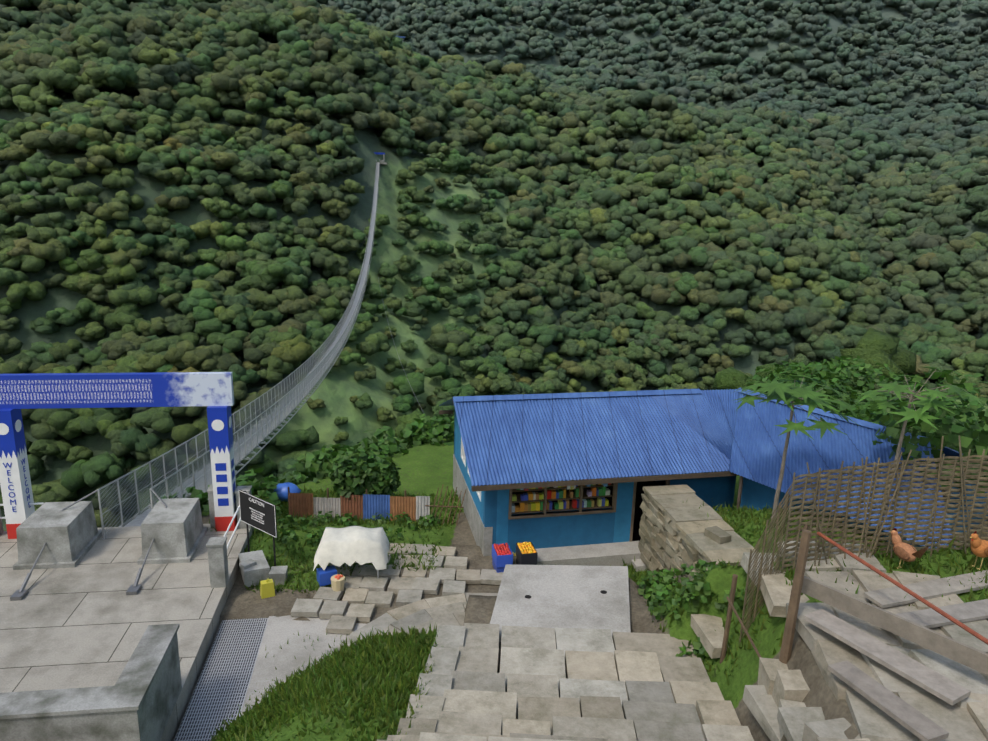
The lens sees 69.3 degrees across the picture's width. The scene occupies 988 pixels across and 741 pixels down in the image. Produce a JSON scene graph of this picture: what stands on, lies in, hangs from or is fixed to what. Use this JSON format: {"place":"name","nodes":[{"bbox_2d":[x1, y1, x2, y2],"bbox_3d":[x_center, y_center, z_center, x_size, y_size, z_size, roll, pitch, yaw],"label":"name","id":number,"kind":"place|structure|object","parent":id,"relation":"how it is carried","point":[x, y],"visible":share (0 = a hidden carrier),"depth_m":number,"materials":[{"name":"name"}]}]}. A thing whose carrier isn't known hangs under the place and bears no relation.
{"place":"outdoors","nodes":[
{"label":"outdoors","id":0,"kind":"place"},
{"bbox_2d":[0,624,181,740],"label":"concrete parapet","id":1,"kind":"structure","parent":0,"point":[137,701],"depth_m":10.45,"materials":[{"name":"grey concrete"}]},
{"bbox_2d":[0,0,987,529],"bbox_3d":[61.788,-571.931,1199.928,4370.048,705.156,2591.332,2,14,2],"label":"terrain ground","id":2,"kind":"structure","parent":0,"point":[338,388],"depth_m":255.99,"materials":[{"name":"green plant"}]},
{"bbox_2d":[97,160,379,538],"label":"bridge steelwork","id":3,"kind":"object","parent":2,"relation":"on","point":[353,319],"visible":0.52,"depth_m":34.77,"materials":[{"name":"grey metal"}]},
{"bbox_2d":[99,161,377,534],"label":"bridge railing","id":4,"kind":"object","parent":3,"relation":"attached to","point":[189,468],"visible":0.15,"depth_m":23.66,"materials":[{"name":"grey metal"}]},
{"bbox_2d":[123,163,378,526],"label":"bridge deck","id":5,"kind":"structure","parent":3,"relation":"attached to","point":[138,520],"depth_m":45.06,"materials":[{"name":"grey metal"}]},
{"bbox_2d":[377,154,386,163],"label":"bridge tower","id":6,"kind":"structure","parent":2,"relation":"on","point":[382,162],"depth_m":284.96,"materials":[{"name":"concrete"}]},
{"bbox_2d":[378,278,423,412],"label":"overhead wires","id":7,"kind":"object","parent":2,"relation":"on","point":[399,358],"visible":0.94,"depth_m":51.40,"materials":[{"name":"metal"}]},
{"bbox_2d":[0,0,987,527],"bbox_3d":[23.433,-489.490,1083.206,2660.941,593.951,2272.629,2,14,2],"label":"forest trees","id":8,"kind":"object","parent":2,"relation":"on","point":[162,56],"visible":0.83,"depth_m":290.45,"materials":[{"name":"green plant"}]},
{"bbox_2d":[4,406,987,740],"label":"ground","id":9,"kind":"structure","parent":0,"point":[426,470],"depth_m":13.95,"materials":[{"name":"green plant"}]},
{"bbox_2d":[0,524,253,740],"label":"platform slab","id":10,"kind":"structure","parent":9,"relation":"on","point":[86,621],"depth_m":14.70,"materials":[{"name":"grey concrete"}]},
{"bbox_2d":[13,498,207,569],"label":"concrete anchor blocks","id":11,"kind":"structure","parent":10,"relation":"on","point":[175,529],"depth_m":16.64,"materials":[{"name":"concrete"}]},
{"bbox_2d":[10,488,166,600],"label":"rods","id":12,"kind":"object","parent":11,"relation":"attached to","point":[23,592],"visible":0.79,"depth_m":15.56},
{"bbox_2d":[0,416,237,538],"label":"gate pillars","id":13,"kind":"structure","parent":10,"relation":"on","point":[24,512],"depth_m":17.57,"materials":[{"name":"paint"}]},
{"bbox_2d":[3,463,16,511],"bbox_3d":[-11.697,2.834,17.293,0.208,1.276,0.009,0,14,-8],"label":"welcome lettering","id":14,"kind":"object","parent":13,"relation":"attached to","point":[9,488],"visible":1,"depth_m":17.30,"materials":[{"name":"blue paint"}]},
{"bbox_2d":[21,458,30,507],"bbox_3d":[-11.493,2.775,17.554,0.008,1.276,0.208,0,14,-8],"label":"welcome lettering","id":15,"kind":"object","parent":13,"relation":"attached to","point":[23,460],"visible":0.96,"depth_m":17.53,"materials":[{"name":"blue paint"}]},
{"bbox_2d":[0,406,233,457],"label":"blue gate pillars","id":16,"kind":"structure","parent":13,"relation":"attached to","point":[12,440],"depth_m":17.49,"materials":[{"name":"blue paint"}]},
{"bbox_2d":[0,372,233,408],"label":"gate banner","id":17,"kind":"object","parent":16,"relation":"on","point":[82,390],"visible":1,"depth_m":17.21,"materials":[{"name":"blue fabric"}]},
{"bbox_2d":[215,458,235,505],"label":"gate pillar pictures","id":18,"kind":"object","parent":13,"relation":"attached to","point":[222,478],"visible":0.9,"depth_m":18.01,"materials":[{"name":"blue paint"}]},
{"bbox_2d":[0,485,251,587],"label":"platform posts","id":19,"kind":"object","parent":10,"relation":"on","point":[218,561],"visible":0.73,"depth_m":15.68,"materials":[{"name":"grey concrete"}]},
{"bbox_2d":[0,502,240,548],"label":"platform pipe rails","id":20,"kind":"object","parent":19,"relation":"attached to","point":[227,530],"visible":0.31,"depth_m":17.36,"materials":[{"name":"silver metal"}]},
{"bbox_2d":[174,618,268,740],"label":"metal grating","id":21,"kind":"object","parent":9,"relation":"on","point":[219,692],"visible":0.78,"depth_m":13.29,"materials":[{"name":"metal"}]},
{"bbox_2d":[239,490,276,565],"bbox_3d":[-5.555,3.918,16.954,1.390,1.970,0.070,12,17,35],"label":"caution sign","id":22,"kind":"object","parent":9,"relation":"on","point":[269,517],"visible":0.71,"depth_m":16.76,"materials":[{"name":"black metal"}]},
{"bbox_2d":[249,507,264,523],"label":"caution lines","id":23,"kind":"object","parent":22,"relation":"attached to","point":[256,515],"visible":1,"depth_m":16.81,"materials":[{"name":"white paint"}]},
{"bbox_2d":[239,490,275,536],"bbox_3d":[-5.563,3.357,16.782,1.390,0.800,0.003,12,17,35],"label":"sign border","id":24,"kind":"object","parent":22,"relation":"attached to","point":[261,500],"visible":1,"depth_m":16.76,"materials":[{"name":"white metal"}]},
{"bbox_2d":[238,550,287,586],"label":"yard concrete blocks","id":25,"kind":"object","parent":9,"relation":"on","point":[254,567],"depth_m":16.48,"materials":[{"name":"grey concrete"}]},
{"bbox_2d":[274,482,300,501],"bbox_3d":[-6.314,3.715,21.797,0.883,0.615,0.591,2,14,2],"label":"blue tarp bundle","id":26,"kind":"object","parent":9,"relation":"on","point":[281,490],"visible":0.69,"depth_m":21.60,"materials":[{"name":"plastic"}]},
{"bbox_2d":[260,565,344,598],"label":"plastic containers","id":27,"kind":"object","parent":9,"relation":"on","point":[328,575],"visible":0.98,"depth_m":16.05,"materials":[{"name":"yellow plastic"}]},
{"bbox_2d":[241,606,365,713],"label":"concrete path","id":28,"kind":"structure","parent":9,"relation":"on","point":[280,632],"depth_m":14.26,"materials":[{"name":"grey concrete"}]},
{"bbox_2d":[313,526,390,570],"bbox_3d":[-3.322,4.085,16.703,1.776,0.760,1.218,2,14,2],"label":"tarp","id":29,"kind":"object","parent":9,"relation":"on","point":[350,546],"visible":1,"depth_m":16.31,"materials":[{"name":"white fabric"}]},
{"bbox_2d":[289,493,429,521],"bbox_3d":[-3.837,3.931,20.354,4.000,0.878,0.064,1,14,-2],"label":"corrugated fence","id":30,"kind":"object","parent":9,"relation":"on","point":[371,505],"visible":0.77,"depth_m":20.34,"materials":[{"name":"multicoloured metal"}]},
{"bbox_2d":[287,484,465,525],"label":"yard sticks and posts","id":31,"kind":"object","parent":9,"relation":"on","point":[447,506],"visible":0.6,"depth_m":20.21,"materials":[{"name":"brown wood"}]},
{"bbox_2d":[453,454,492,555],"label":"side wall","id":32,"kind":"structure","parent":9,"relation":"on","point":[482,534],"depth_m":19.48,"materials":[{"name":"grey concrete"}]},
{"bbox_2d":[492,542,537,572],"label":"crates","id":33,"kind":"object","parent":9,"relation":"on","point":[499,562],"visible":0.62,"depth_m":17.03,"materials":[{"name":"plastic"}]},
{"bbox_2d":[494,542,535,555],"bbox_3d":[0.476,4.446,17.342,0.964,0.430,0.695,-1,14,-12],"label":"fruit in crates","id":34,"kind":"object","parent":33,"relation":"on","point":[503,549],"visible":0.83,"depth_m":17.20,"materials":[{"name":"food"}]},
{"bbox_2d":[490,564,630,648],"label":"landing slab","id":35,"kind":"structure","parent":9,"relation":"on","point":[567,596],"depth_m":14.38,"materials":[{"name":"grey concrete"}]},
{"bbox_2d":[525,590,606,598],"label":"holes","id":36,"kind":"object","parent":35,"relation":"in","point":[601,591],"visible":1,"depth_m":14.57,"materials":[{"name":"black"}]},
{"bbox_2d":[536,541,649,571],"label":"building plinth","id":37,"kind":"structure","parent":9,"relation":"on","point":[613,554],"depth_m":18.14,"materials":[{"name":"grey concrete"}]},
{"bbox_2d":[207,483,987,740],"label":"grass","id":38,"kind":"structure","parent":9,"relation":"on","point":[306,683],"depth_m":11.67,"materials":[{"name":"green plant"}]},
{"bbox_2d":[291,541,987,740],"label":"stone paving","id":39,"kind":"structure","parent":9,"relation":"on","point":[562,684],"depth_m":10.76,"materials":[{"name":"grey stone"}]},
{"bbox_2d":[638,485,758,585],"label":"dry stone wall","id":40,"kind":"structure","parent":9,"relation":"on","point":[677,529],"depth_m":16.34,"materials":[{"name":"beige stone"}]},
{"bbox_2d":[720,525,810,663],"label":"fence posts","id":41,"kind":"object","parent":9,"relation":"on","point":[789,628],"visible":0.75,"depth_m":9.89,"materials":[{"name":"brown wood"}]},
{"bbox_2d":[737,476,840,528],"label":"veranda posts","id":42,"kind":"object","parent":9,"relation":"on","point":[740,491],"depth_m":18.10,"materials":[{"name":"brown wood"}]},
{"bbox_2d":[754,377,832,523],"bbox_3d":[6.485,1.821,15.965,1.541,3.450,1.809,-11,19,-42],"label":"papaya tree","id":43,"kind":"object","parent":9,"relation":"on","point":[777,493],"visible":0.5,"depth_m":15.99,"materials":[{"name":"green plant"}]},
{"bbox_2d":[729,375,860,439],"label":"papaya tree leaves","id":44,"kind":"object","parent":43,"relation":"attached to","point":[787,393],"visible":1,"depth_m":15.00,"materials":[{"name":"green plant"}]},
{"bbox_2d":[758,657,865,740],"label":"stone blocks","id":45,"kind":"structure","parent":9,"relation":"on","point":[782,683],"depth_m":9.16,"materials":[{"name":"grey stone"}]},
{"bbox_2d":[739,436,987,641],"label":"woven bamboo fence","id":46,"kind":"object","parent":9,"relation":"on","point":[839,482],"visible":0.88,"depth_m":11.32,"materials":[{"name":"brown wicker"}]},
{"bbox_2d":[801,570,987,740],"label":"timber planks","id":47,"kind":"object","parent":9,"relation":"on","point":[913,626],"visible":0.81,"depth_m":8.99,"materials":[{"name":"grey wood"}]},
{"bbox_2d":[817,532,987,644],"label":"metal pipe","id":48,"kind":"object","parent":47,"relation":"on","point":[925,602],"visible":1,"depth_m":9.43,"materials":[{"name":"red metal"}]},
{"bbox_2d":[889,528,928,568],"bbox_3d":[6.401,2.822,11.114,0.271,0.610,0.644,-6,16,-27],"label":"hen","id":49,"kind":"object","parent":9,"relation":"on","point":[903,551],"visible":0.98,"depth_m":11.05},
{"bbox_2d":[874,367,958,539],"bbox_3d":[8.845,1.855,15.268,1.595,3.851,1.352,2,14,2],"label":"papaya tree","id":50,"kind":"object","parent":9,"relation":"on","point":[911,399],"visible":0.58,"depth_m":15.06,"materials":[{"name":"green plant"}]},
{"bbox_2d":[854,366,985,428],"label":"papaya tree leaves","id":51,"kind":"object","parent":50,"relation":"on","point":[909,413],"visible":0.94,"depth_m":14.38,"materials":[{"name":"green plant"}]},
{"bbox_2d":[970,531,987,569],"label":"hen","id":52,"kind":"object","parent":9,"relation":"on","point":[979,547],"visible":1,"depth_m":10.81,"materials":[{"name":"orange"}]},
{"bbox_2d":[454,408,633,543],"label":"teal building walls","id":53,"kind":"structure","parent":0,"point":[623,513],"depth_m":18.54,"materials":[{"name":"teal paint"}]},
{"bbox_2d":[461,438,480,501],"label":"building window frames","id":54,"kind":"structure","parent":53,"relation":"in","point":[463,457],"depth_m":20.84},
{"bbox_2d":[512,475,659,540],"bbox_3d":[2.527,3.068,20.984,6.500,2.300,4.800,-1,14,-12],"label":"building interior","id":55,"kind":"object","parent":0,"point":[638,512],"visible":0.04,"depth_m":20.33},
{"bbox_2d":[508,474,669,541],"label":"wood building frames","id":56,"kind":"structure","parent":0,"point":[583,494],"depth_m":18.31,"materials":[{"name":"brown wood"}]},
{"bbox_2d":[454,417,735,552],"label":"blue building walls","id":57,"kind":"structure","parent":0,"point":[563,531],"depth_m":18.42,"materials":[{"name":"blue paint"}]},
{"bbox_2d":[439,389,962,548],"bbox_3d":[5.768,1.714,18.959,15.333,1.300,10.539,2,14,2],"label":"corrugated roof","id":58,"kind":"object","parent":57,"relation":"on","point":[529,440],"visible":0.6,"depth_m":18.58,"materials":[{"name":"blue metal"}]},
{"bbox_2d":[512,478,610,511],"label":"shop goods","id":59,"kind":"object","parent":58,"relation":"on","point":[559,504],"visible":0.52,"depth_m":18.29},
{"bbox_2d":[439,402,739,491],"bbox_3d":[2.478,1.383,20.396,7.350,1.330,6.160,-1,14,-12],"label":"roof fascia","id":60,"kind":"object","parent":58,"relation":"on","point":[592,481],"visible":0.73,"depth_m":17.55,"materials":[{"name":"brown wood"}]},
{"bbox_2d":[453,388,923,438],"bbox_3d":[5.065,0.790,20.030,12.076,0.130,3.977,5,14,12],"label":"roof ridge cap","id":61,"kind":"object","parent":58,"relation":"on","point":[625,393],"visible":0.7,"depth_m":20.02,"materials":[{"name":"blue metal"}]},
{"bbox_2d":[740,477,987,551],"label":"building wing walls","id":62,"kind":"structure","parent":0,"point":[757,495],"depth_m":18.01,"materials":[{"name":"blue paint"}]}
]}

